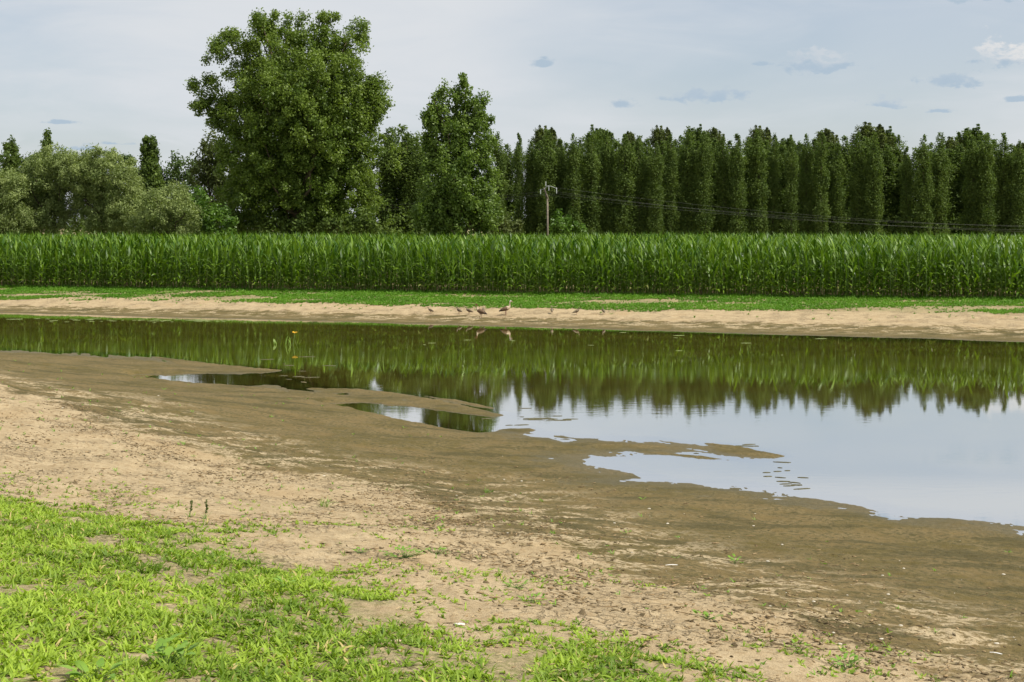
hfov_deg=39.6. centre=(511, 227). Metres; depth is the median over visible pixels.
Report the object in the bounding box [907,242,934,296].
corn plant
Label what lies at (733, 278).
corn plant
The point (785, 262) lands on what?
corn plant
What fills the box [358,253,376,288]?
corn plant
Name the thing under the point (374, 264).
corn plant
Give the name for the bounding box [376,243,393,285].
corn plant
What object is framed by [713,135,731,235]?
columnar poplar
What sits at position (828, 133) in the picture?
leafy tree
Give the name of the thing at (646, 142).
columnar poplar
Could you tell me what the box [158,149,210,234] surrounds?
leafy tree
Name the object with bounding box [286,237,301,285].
corn plant
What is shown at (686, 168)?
columnar poplar
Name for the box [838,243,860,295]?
corn plant
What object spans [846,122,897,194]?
leafy tree
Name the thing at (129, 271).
corn plant
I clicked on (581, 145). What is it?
columnar poplar
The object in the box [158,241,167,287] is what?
corn plant
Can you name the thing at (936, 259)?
corn plant
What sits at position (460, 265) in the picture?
corn plant
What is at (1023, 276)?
corn plant
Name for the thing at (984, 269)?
corn plant
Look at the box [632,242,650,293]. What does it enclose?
corn plant
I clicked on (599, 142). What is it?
columnar poplar
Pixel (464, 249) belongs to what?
corn plant
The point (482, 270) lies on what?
corn plant
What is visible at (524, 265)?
corn plant
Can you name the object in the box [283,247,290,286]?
corn plant
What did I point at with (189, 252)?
corn plant
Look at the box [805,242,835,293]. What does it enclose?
corn plant
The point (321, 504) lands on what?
grass tuft
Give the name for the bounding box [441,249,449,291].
corn plant
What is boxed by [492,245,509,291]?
corn plant
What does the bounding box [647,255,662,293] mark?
corn plant
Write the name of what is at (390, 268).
corn plant
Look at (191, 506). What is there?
seeding weed
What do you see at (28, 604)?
grass
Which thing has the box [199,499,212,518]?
seeding weed
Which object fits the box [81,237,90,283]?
corn plant
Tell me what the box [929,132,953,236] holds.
columnar poplar
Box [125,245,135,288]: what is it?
corn plant
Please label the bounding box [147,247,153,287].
corn plant
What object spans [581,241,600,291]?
corn plant
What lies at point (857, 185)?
columnar poplar
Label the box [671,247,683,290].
corn plant
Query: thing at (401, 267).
corn plant
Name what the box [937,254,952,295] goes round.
corn plant
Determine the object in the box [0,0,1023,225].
sky
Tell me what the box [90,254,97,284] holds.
corn plant
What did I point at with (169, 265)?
corn plant
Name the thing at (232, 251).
corn plant
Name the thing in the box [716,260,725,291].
corn plant
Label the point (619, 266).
corn plant
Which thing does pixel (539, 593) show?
broadleaf weed
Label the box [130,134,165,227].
columnar poplar
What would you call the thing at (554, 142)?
columnar poplar
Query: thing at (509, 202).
columnar poplar
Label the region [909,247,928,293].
corn plant
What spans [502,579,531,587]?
broadleaf weed
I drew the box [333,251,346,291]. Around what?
corn plant
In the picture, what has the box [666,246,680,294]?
corn plant
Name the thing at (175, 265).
corn plant
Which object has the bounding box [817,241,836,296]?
corn plant
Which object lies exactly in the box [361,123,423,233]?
leafy tree
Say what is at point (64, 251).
corn plant
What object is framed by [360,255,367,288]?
corn plant
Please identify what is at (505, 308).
goose
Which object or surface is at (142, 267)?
corn plant
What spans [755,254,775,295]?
corn plant
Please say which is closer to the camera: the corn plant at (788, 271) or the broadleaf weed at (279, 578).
the broadleaf weed at (279, 578)
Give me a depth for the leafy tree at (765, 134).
126.59 m
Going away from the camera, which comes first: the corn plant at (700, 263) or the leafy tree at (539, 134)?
the corn plant at (700, 263)
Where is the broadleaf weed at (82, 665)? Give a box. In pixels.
[59,658,129,679]
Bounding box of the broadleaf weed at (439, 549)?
[425,546,446,553]
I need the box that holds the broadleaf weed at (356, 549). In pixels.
[352,547,370,552]
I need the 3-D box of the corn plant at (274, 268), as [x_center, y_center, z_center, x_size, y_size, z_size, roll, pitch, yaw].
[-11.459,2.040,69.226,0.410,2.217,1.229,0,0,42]
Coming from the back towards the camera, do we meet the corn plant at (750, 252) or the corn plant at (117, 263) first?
the corn plant at (117, 263)
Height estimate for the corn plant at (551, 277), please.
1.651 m
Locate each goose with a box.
[475,304,486,317]
[499,300,511,315]
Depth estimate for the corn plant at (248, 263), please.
69.87 m
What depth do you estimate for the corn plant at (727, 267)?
62.91 m
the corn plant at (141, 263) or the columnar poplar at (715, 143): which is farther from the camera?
the columnar poplar at (715, 143)
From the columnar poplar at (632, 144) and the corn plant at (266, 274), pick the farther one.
the columnar poplar at (632, 144)
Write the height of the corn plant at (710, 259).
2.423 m
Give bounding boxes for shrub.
[187,185,238,236]
[242,205,400,236]
[491,214,525,236]
[549,208,588,236]
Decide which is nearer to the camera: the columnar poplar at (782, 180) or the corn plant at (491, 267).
the corn plant at (491, 267)
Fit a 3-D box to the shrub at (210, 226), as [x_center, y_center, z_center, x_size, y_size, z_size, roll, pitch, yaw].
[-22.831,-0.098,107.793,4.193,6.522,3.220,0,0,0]
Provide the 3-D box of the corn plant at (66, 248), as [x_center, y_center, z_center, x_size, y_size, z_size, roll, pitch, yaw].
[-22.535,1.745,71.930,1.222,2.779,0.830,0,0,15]
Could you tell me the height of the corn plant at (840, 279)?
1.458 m
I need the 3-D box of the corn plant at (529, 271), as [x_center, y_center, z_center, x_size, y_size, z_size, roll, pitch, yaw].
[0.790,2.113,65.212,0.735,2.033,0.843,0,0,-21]
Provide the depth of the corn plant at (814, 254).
62.06 m
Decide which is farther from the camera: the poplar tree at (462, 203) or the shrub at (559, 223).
the shrub at (559, 223)
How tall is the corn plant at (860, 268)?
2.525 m
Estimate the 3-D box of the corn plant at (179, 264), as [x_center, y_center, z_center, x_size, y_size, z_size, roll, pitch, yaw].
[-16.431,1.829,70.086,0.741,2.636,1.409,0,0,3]
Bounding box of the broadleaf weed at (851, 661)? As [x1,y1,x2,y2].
[831,653,863,668]
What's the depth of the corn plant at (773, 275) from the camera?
62.21 m
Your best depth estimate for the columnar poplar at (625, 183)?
118.48 m
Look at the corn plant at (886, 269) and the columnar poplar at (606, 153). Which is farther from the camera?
the columnar poplar at (606, 153)
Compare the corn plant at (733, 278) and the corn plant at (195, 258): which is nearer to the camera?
the corn plant at (733, 278)
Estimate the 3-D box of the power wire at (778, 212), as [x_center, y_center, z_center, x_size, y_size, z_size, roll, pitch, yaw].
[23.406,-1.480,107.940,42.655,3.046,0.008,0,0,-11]
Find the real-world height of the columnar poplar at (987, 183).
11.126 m
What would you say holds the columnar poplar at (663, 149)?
on the ground at (970, 562)
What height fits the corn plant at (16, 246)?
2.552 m
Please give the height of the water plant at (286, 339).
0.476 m
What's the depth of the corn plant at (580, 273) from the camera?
64.44 m
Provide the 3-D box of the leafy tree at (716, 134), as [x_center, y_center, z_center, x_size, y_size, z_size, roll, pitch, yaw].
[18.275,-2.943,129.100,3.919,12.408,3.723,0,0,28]
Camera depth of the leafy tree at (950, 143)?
126.32 m
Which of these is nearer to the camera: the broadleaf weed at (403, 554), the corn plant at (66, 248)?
the broadleaf weed at (403, 554)
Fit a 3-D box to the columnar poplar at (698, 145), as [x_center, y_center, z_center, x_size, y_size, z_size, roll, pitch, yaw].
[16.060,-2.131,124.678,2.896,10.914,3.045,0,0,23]
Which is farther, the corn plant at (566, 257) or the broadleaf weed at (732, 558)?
the corn plant at (566, 257)
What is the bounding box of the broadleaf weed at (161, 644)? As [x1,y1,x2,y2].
[140,633,201,663]
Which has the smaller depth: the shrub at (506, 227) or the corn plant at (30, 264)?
the corn plant at (30, 264)
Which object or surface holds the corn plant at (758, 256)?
on the ground at (970, 562)
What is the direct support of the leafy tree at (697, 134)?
on the ground at (970, 562)
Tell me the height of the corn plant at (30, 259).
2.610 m
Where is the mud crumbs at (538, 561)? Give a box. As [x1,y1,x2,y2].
[0,397,1023,681]
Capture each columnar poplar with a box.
[0,135,22,231]
[39,127,52,154]
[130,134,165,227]
[375,128,402,234]
[393,131,418,234]
[399,141,433,235]
[488,131,509,235]
[497,143,516,223]
[510,132,528,232]
[520,140,540,235]
[525,140,543,219]
[533,129,560,236]
[546,140,565,200]
[553,138,568,233]
[562,133,585,233]
[563,141,569,215]
[576,137,586,224]
[578,131,604,235]
[594,139,603,227]
[596,130,618,235]
[610,133,637,235]
[611,141,631,231]
[627,141,635,208]
[629,135,652,235]
[640,137,665,226]
[645,140,666,235]
[659,140,679,231]
[662,132,680,233]
[672,135,696,233]
[675,126,698,234]
[691,141,700,234]
[693,130,715,234]
[707,138,720,234]
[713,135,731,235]
[716,140,747,231]
[726,133,750,234]
[741,137,754,232]
[744,130,771,236]
[760,140,771,231]
[765,132,783,237]
[769,145,799,235]
[782,136,800,236]
[786,140,803,233]
[794,133,815,236]
[801,137,829,231]
[810,130,830,236]
[823,142,835,233]
[828,143,849,235]
[830,135,853,235]
[845,131,867,234]
[853,136,877,224]
[860,132,886,236]
[879,143,900,235]
[881,162,903,235]
[896,146,914,236]
[900,147,929,235]
[910,134,936,236]
[928,142,947,230]
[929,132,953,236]
[945,148,962,232]
[950,143,967,234]
[958,135,981,236]
[961,140,993,233]
[973,133,1000,235]
[991,139,1012,231]
[993,132,1015,235]
[1007,143,1021,221]
[1009,140,1023,236]
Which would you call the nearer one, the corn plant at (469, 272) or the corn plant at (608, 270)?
the corn plant at (608, 270)
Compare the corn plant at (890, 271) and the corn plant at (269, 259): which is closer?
the corn plant at (890, 271)
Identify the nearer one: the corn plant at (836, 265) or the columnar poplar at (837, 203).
the corn plant at (836, 265)
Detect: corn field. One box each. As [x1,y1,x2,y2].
[0,233,1023,297]
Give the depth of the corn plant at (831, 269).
61.83 m
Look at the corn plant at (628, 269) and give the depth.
63.87 m
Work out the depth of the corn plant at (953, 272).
60.86 m
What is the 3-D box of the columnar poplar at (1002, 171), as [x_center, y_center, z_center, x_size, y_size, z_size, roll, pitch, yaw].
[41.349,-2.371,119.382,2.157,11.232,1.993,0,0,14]
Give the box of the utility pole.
[540,182,556,234]
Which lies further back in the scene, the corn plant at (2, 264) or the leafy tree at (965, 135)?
the leafy tree at (965, 135)
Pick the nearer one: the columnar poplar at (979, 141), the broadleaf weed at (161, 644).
the broadleaf weed at (161, 644)
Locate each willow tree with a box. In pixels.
[0,165,49,235]
[10,142,87,235]
[47,142,147,236]
[125,179,206,237]
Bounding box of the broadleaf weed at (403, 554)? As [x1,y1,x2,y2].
[379,545,424,557]
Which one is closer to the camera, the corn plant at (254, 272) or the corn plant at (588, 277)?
the corn plant at (588, 277)
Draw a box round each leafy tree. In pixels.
[0,154,34,213]
[70,149,137,230]
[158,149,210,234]
[184,127,241,232]
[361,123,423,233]
[418,128,449,234]
[523,125,562,210]
[582,124,619,161]
[618,131,646,149]
[647,125,676,189]
[682,124,716,170]
[706,127,727,165]
[745,125,777,147]
[777,134,801,169]
[810,128,839,159]
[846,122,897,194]
[878,126,905,167]
[895,150,909,183]
[938,136,968,197]
[952,123,996,153]
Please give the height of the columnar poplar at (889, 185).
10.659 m
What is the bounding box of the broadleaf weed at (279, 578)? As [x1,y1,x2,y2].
[273,576,295,587]
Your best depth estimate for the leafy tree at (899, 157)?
128.42 m
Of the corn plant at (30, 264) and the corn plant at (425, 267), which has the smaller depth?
the corn plant at (425, 267)
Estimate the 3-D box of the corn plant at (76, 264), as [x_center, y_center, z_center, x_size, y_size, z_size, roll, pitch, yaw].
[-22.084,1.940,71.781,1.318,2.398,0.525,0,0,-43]
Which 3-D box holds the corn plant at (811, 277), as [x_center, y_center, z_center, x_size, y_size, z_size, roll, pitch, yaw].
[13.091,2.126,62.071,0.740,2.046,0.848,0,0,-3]
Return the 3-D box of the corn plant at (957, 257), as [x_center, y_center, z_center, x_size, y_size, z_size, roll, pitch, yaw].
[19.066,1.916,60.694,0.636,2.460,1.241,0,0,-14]
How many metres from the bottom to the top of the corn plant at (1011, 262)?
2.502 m
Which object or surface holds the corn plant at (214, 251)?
on the ground at (970, 562)
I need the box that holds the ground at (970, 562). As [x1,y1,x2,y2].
[0,228,1023,681]
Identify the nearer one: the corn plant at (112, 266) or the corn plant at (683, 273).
the corn plant at (683, 273)
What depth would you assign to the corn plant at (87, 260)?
71.53 m
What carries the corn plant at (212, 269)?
on the ground at (970, 562)
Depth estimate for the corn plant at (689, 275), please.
63.18 m
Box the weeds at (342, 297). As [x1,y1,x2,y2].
[0,284,1023,319]
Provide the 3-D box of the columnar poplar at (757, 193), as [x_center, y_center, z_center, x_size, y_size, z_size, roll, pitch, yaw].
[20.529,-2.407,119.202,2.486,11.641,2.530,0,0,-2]
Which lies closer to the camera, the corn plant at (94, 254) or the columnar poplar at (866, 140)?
the corn plant at (94, 254)
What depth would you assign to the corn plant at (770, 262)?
62.24 m
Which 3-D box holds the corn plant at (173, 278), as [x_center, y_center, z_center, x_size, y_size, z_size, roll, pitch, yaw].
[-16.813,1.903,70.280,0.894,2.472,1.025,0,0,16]
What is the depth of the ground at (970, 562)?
17.26 m
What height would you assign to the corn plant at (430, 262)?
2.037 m
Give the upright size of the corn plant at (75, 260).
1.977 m
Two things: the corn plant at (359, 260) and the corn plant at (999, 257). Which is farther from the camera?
the corn plant at (359, 260)
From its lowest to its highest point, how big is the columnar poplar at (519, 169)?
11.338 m
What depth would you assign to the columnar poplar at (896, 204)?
123.99 m
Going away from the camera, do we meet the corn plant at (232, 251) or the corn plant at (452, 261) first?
the corn plant at (452, 261)
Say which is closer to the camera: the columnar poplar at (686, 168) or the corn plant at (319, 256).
the corn plant at (319, 256)
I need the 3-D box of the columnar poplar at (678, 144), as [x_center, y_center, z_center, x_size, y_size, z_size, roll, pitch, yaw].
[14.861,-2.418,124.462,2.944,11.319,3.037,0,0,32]
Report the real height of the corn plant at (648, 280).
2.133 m
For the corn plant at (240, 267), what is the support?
on the ground at (970, 562)
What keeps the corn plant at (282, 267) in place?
on the ground at (970, 562)
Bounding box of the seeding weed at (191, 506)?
[185,500,195,516]
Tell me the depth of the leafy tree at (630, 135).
128.56 m
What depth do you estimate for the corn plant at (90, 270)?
71.39 m
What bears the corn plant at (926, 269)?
on the ground at (970, 562)
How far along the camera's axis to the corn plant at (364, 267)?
67.82 m
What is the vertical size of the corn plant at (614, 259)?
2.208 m
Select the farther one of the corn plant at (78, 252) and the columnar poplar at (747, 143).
the columnar poplar at (747, 143)
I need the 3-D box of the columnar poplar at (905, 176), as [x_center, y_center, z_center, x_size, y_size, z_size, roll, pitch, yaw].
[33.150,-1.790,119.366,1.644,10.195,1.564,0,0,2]
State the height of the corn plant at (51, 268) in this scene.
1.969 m
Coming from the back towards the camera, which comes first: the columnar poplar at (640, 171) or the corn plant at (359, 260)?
the columnar poplar at (640, 171)
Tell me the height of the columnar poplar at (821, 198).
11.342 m
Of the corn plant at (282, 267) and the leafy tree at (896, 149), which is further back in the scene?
the leafy tree at (896, 149)
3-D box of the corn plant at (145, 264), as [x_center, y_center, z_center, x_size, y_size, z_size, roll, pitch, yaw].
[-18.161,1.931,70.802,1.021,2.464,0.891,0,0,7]
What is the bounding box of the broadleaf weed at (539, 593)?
[515,592,546,602]
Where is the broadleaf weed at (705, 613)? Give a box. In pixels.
[692,609,722,619]
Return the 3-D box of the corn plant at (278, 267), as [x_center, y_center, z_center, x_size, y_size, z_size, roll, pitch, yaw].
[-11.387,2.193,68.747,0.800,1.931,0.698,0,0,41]
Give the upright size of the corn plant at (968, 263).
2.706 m
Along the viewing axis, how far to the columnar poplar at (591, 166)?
118.67 m
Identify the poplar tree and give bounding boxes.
[183,7,406,262]
[408,72,505,236]
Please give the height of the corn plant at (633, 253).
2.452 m
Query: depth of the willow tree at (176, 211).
104.00 m
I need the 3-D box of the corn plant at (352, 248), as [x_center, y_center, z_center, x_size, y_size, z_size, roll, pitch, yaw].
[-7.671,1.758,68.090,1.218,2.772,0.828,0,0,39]
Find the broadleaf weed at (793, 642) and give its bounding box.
[788,638,810,650]
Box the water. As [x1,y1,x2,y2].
[0,313,1023,534]
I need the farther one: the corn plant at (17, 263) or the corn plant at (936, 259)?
the corn plant at (17, 263)
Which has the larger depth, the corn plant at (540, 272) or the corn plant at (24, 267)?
the corn plant at (24, 267)
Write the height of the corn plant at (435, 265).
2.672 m
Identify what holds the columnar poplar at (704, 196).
on the ground at (970, 562)
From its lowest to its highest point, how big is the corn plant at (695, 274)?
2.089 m
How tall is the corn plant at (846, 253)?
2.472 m
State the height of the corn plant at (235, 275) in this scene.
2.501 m
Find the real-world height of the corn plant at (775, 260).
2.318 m
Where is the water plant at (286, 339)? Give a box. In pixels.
[273,332,303,344]
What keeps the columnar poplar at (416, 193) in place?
on the ground at (970, 562)
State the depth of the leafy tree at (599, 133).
127.33 m
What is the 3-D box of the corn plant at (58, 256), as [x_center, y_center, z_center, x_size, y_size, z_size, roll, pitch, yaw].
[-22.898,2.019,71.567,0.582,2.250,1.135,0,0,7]
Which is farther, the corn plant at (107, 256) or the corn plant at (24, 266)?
the corn plant at (24, 266)
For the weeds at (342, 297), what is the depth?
62.72 m
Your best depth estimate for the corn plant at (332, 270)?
68.02 m
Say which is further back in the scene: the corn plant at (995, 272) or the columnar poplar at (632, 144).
the columnar poplar at (632, 144)
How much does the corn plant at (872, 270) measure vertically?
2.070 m
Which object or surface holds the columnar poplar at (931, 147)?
on the ground at (970, 562)
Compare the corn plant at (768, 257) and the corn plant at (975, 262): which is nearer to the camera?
the corn plant at (975, 262)
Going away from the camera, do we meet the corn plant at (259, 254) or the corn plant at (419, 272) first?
the corn plant at (419, 272)
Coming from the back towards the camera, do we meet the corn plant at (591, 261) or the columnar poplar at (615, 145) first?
the columnar poplar at (615, 145)
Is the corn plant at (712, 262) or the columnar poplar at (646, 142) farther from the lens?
the columnar poplar at (646, 142)
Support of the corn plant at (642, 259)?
on the ground at (970, 562)
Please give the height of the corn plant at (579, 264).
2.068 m
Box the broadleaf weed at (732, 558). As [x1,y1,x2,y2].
[728,553,739,563]
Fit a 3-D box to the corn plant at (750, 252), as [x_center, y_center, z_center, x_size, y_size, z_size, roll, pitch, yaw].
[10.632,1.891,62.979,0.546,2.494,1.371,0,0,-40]
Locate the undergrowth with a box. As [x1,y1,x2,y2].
[6,205,1003,236]
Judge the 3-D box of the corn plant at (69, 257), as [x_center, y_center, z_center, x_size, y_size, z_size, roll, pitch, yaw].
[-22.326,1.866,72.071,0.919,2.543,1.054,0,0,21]
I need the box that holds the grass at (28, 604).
[0,470,940,681]
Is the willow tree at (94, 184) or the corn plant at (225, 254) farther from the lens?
the willow tree at (94, 184)
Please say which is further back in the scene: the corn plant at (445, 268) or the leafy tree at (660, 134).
the leafy tree at (660, 134)
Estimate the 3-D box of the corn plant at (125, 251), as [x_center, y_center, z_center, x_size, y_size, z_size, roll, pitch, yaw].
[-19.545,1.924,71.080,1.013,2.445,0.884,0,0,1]
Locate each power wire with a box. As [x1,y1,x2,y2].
[542,194,1014,229]
[554,191,1021,231]
[555,187,1019,226]
[563,194,1021,225]
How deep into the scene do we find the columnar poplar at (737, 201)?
118.22 m
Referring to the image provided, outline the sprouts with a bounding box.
[0,370,1013,681]
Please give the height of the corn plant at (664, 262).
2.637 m
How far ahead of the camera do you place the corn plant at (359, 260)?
67.82 m
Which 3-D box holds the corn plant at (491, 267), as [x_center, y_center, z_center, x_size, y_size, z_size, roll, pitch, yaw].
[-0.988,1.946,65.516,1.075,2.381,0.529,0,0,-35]
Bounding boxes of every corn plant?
[0,242,12,284]
[1,249,10,282]
[4,250,19,286]
[5,243,21,284]
[11,246,25,286]
[12,239,24,285]
[16,251,33,285]
[17,242,37,282]
[17,251,32,284]
[23,249,38,285]
[34,246,45,285]
[35,247,44,284]
[39,239,47,286]
[42,245,52,283]
[47,252,54,285]
[49,240,61,286]
[50,245,65,283]
[54,240,72,286]
[58,236,71,285]
[60,245,73,286]
[62,240,75,285]
[67,243,88,284]
[68,244,87,283]
[73,250,80,286]
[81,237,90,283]
[81,250,98,287]
[82,254,90,283]
[90,249,105,286]
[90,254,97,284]
[92,247,112,286]
[93,251,108,283]
[102,237,118,286]
[105,249,110,286]
[107,241,117,287]
[112,244,127,288]
[115,242,127,286]
[121,262,124,285]
[122,240,138,282]
[124,253,138,287]
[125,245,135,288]
[129,248,142,285]
[133,250,145,282]
[137,244,146,284]
[138,243,155,287]
[141,241,160,286]
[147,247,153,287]
[151,241,161,282]
[152,238,163,286]
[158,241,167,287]
[158,245,173,284]
[162,242,178,287]
[162,243,183,283]
[165,249,183,286]
[171,238,186,287]
[172,242,179,287]
[177,239,192,286]
[178,248,191,287]
[184,248,195,285]
[190,251,197,287]
[191,251,206,285]
[193,247,209,284]
[197,247,218,287]
[200,248,209,287]
[204,239,221,288]
[207,249,219,286]
[211,243,228,288]
[211,245,227,286]
[213,248,222,285]
[221,239,245,287]
[225,251,229,287]
[227,248,233,288]
[232,246,243,284]
[234,242,247,288]
[235,241,252,288]
[240,247,255,285]
[245,239,251,284]
[246,245,260,288]
[250,249,268,288]
[250,254,259,289]
[258,246,264,289]
[262,243,274,289]
[263,247,272,288]
[268,249,283,288]
[269,256,281,287]
[272,247,287,290]
[279,250,287,288]
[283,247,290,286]
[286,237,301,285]
[286,244,298,290]
[289,255,296,289]
[296,247,302,289]
[297,248,317,289]
[300,258,307,287]
[303,252,312,287]
[308,250,320,290]
[314,251,325,289]
[315,251,320,290]
[319,239,332,286]
[319,247,336,289]
[320,249,332,289]
[329,255,335,288]
[330,254,346,286]
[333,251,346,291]
[336,248,351,287]
[342,244,354,288]
[346,246,364,289]
[347,236,361,290]
[348,239,365,288]
[355,243,374,285]
[357,242,377,286]
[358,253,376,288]
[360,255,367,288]
[370,241,392,289]
[370,249,387,287]
[371,249,386,290]
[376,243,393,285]
[384,251,398,289]
[386,243,401,288]
[386,243,409,290]
[394,249,402,287]
[395,246,407,290]
[397,243,418,290]
[398,252,414,290]
[404,255,419,287]
[412,245,426,287]
[415,256,423,290]
[416,241,431,290]
[423,245,444,291]
[426,251,432,291]
[427,238,446,291]
[428,240,437,290]
[435,252,449,290]
[440,242,452,287]
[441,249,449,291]
[448,256,456,292]
[450,242,469,290]
[454,242,466,291]
[458,238,473,290]
[460,255,477,291]
[464,247,478,291]
[466,253,480,289]
[473,247,489,292]
[476,246,488,290]
[484,244,497,288]
[484,248,498,291]
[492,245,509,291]
[493,252,500,289]
[498,249,511,290]
[500,242,512,292]
[507,250,521,289]
[509,238,528,292]
[511,258,522,292]
[514,252,533,292]
[515,239,533,292]
[524,254,533,292]
[527,249,544,293]
[529,259,536,291]
[534,253,549,287]
[540,238,550,290]
[541,253,553,290]
[548,250,559,289]
[549,262,555,290]
[551,239,566,292]
[556,249,574,290]
[558,256,574,289]
[562,255,580,293]
[574,252,584,290]
[576,253,584,292]
[578,253,590,290]
[579,241,590,293]
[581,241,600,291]
[584,267,593,291]
[589,248,604,292]
[596,239,610,289]
[601,246,612,292]
[610,248,623,292]
[612,245,630,292]
[612,249,630,292]
[617,255,636,289]
[621,253,635,292]
[627,245,639,293]
[629,253,651,288]
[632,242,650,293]
[634,237,651,294]
[638,250,654,293]
[642,241,661,292]
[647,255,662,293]
[651,247,667,290]
[655,240,670,293]
[661,250,676,294]
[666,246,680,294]
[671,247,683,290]
[673,247,684,294]
[679,255,694,295]
[680,260,691,294]
[686,248,705,292]
[686,252,705,293]
[689,251,698,291]
[693,246,713,293]
[699,244,716,294]
[703,246,723,294]
[707,241,724,294]
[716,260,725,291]
[719,262,724,293]
[723,249,730,293]
[724,240,740,293]
[729,261,740,294]
[730,236,748,295]
[737,259,753,294]
[738,253,745,295]
[743,246,760,293]
[749,261,762,294]
[752,249,766,294]
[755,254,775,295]
[761,237,779,295]
[763,243,770,294]
[767,247,787,295]
[769,246,778,296]
[777,243,798,295]
[779,249,788,295]
[783,254,793,292]
[788,240,805,296]
[792,241,805,295]
[793,236,814,296]
[804,251,810,296]
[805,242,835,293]
[806,242,821,295]
[807,255,817,295]
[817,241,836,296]
[822,248,836,292]
[824,253,837,294]
[825,236,847,290]
[836,243,860,295]
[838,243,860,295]
[838,267,841,294]
[839,263,850,294]
[847,246,871,295]
[851,254,862,292]
[859,254,870,296]
[860,241,879,294]
[864,248,887,293]
[869,253,885,296]
[871,251,898,295]
[876,241,890,293]
[879,241,902,297]
[881,249,901,293]
[894,252,912,296]
[894,268,903,294]
[898,250,918,297]
[902,247,922,296]
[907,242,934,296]
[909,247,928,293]
[920,241,946,295]
[920,246,939,298]
[921,252,933,295]
[922,241,944,297]
[923,248,935,296]
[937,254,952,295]
[939,243,966,296]
[940,246,952,295]
[949,239,965,296]
[951,249,963,294]
[960,238,974,297]
[962,250,975,297]
[970,254,978,294]
[971,250,987,296]
[975,246,992,296]
[977,244,998,297]
[982,246,1001,297]
[987,251,1004,296]
[988,242,1010,299]
[994,235,1014,297]
[1007,243,1023,297]
[1007,253,1022,296]
[1010,240,1022,296]
[1016,249,1023,298]
[1019,257,1023,296]
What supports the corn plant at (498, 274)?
on the ground at (970, 562)
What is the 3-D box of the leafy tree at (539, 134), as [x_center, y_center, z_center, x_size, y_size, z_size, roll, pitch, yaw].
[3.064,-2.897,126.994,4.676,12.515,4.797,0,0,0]
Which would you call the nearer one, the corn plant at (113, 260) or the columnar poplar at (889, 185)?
the corn plant at (113, 260)
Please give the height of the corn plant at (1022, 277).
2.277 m
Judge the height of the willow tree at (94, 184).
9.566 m
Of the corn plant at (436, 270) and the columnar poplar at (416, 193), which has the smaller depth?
the corn plant at (436, 270)
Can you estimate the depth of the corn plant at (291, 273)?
68.82 m
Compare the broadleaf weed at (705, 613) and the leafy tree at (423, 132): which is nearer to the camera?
the broadleaf weed at (705, 613)
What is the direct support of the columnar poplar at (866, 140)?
on the ground at (970, 562)
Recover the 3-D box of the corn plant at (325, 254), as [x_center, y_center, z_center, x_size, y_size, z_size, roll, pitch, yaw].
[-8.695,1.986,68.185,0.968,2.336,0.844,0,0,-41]
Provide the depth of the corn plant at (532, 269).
64.86 m
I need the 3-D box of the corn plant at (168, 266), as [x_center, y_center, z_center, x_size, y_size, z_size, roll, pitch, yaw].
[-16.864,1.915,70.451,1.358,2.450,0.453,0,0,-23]
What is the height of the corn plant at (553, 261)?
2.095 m
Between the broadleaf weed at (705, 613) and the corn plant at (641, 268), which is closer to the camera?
the broadleaf weed at (705, 613)
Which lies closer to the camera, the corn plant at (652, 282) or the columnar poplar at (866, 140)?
the corn plant at (652, 282)
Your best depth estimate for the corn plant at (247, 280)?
68.90 m
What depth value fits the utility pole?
103.94 m
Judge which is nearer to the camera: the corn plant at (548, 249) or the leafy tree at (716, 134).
the corn plant at (548, 249)
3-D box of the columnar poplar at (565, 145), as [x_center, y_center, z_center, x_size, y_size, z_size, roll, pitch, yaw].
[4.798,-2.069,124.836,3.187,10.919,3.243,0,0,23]
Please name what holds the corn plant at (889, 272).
on the ground at (970, 562)
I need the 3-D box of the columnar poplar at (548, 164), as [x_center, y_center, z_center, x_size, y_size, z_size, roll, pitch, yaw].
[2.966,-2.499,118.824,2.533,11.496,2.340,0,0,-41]
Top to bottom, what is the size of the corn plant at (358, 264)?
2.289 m
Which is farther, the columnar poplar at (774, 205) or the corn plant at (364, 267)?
the columnar poplar at (774, 205)
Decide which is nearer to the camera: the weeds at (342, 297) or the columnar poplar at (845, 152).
the weeds at (342, 297)
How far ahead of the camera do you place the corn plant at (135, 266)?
70.53 m
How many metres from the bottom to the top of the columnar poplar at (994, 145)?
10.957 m
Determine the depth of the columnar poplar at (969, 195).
119.45 m
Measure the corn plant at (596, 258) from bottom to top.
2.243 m
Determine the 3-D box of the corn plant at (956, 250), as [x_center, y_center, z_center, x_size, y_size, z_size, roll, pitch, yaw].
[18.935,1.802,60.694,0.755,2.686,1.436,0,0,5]
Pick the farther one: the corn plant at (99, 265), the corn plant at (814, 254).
the corn plant at (99, 265)
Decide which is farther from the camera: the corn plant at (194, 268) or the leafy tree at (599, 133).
the leafy tree at (599, 133)
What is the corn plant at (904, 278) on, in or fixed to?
on the ground at (970, 562)
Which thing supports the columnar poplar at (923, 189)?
on the ground at (970, 562)
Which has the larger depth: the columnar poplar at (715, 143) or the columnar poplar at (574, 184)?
the columnar poplar at (715, 143)
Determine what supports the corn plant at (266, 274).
on the ground at (970, 562)
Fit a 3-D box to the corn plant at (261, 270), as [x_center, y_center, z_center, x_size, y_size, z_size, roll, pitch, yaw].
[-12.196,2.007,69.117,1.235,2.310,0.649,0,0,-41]
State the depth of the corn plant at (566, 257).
64.66 m
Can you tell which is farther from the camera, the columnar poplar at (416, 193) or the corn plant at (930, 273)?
the columnar poplar at (416, 193)
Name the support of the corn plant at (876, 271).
on the ground at (970, 562)
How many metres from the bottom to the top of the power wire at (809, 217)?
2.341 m

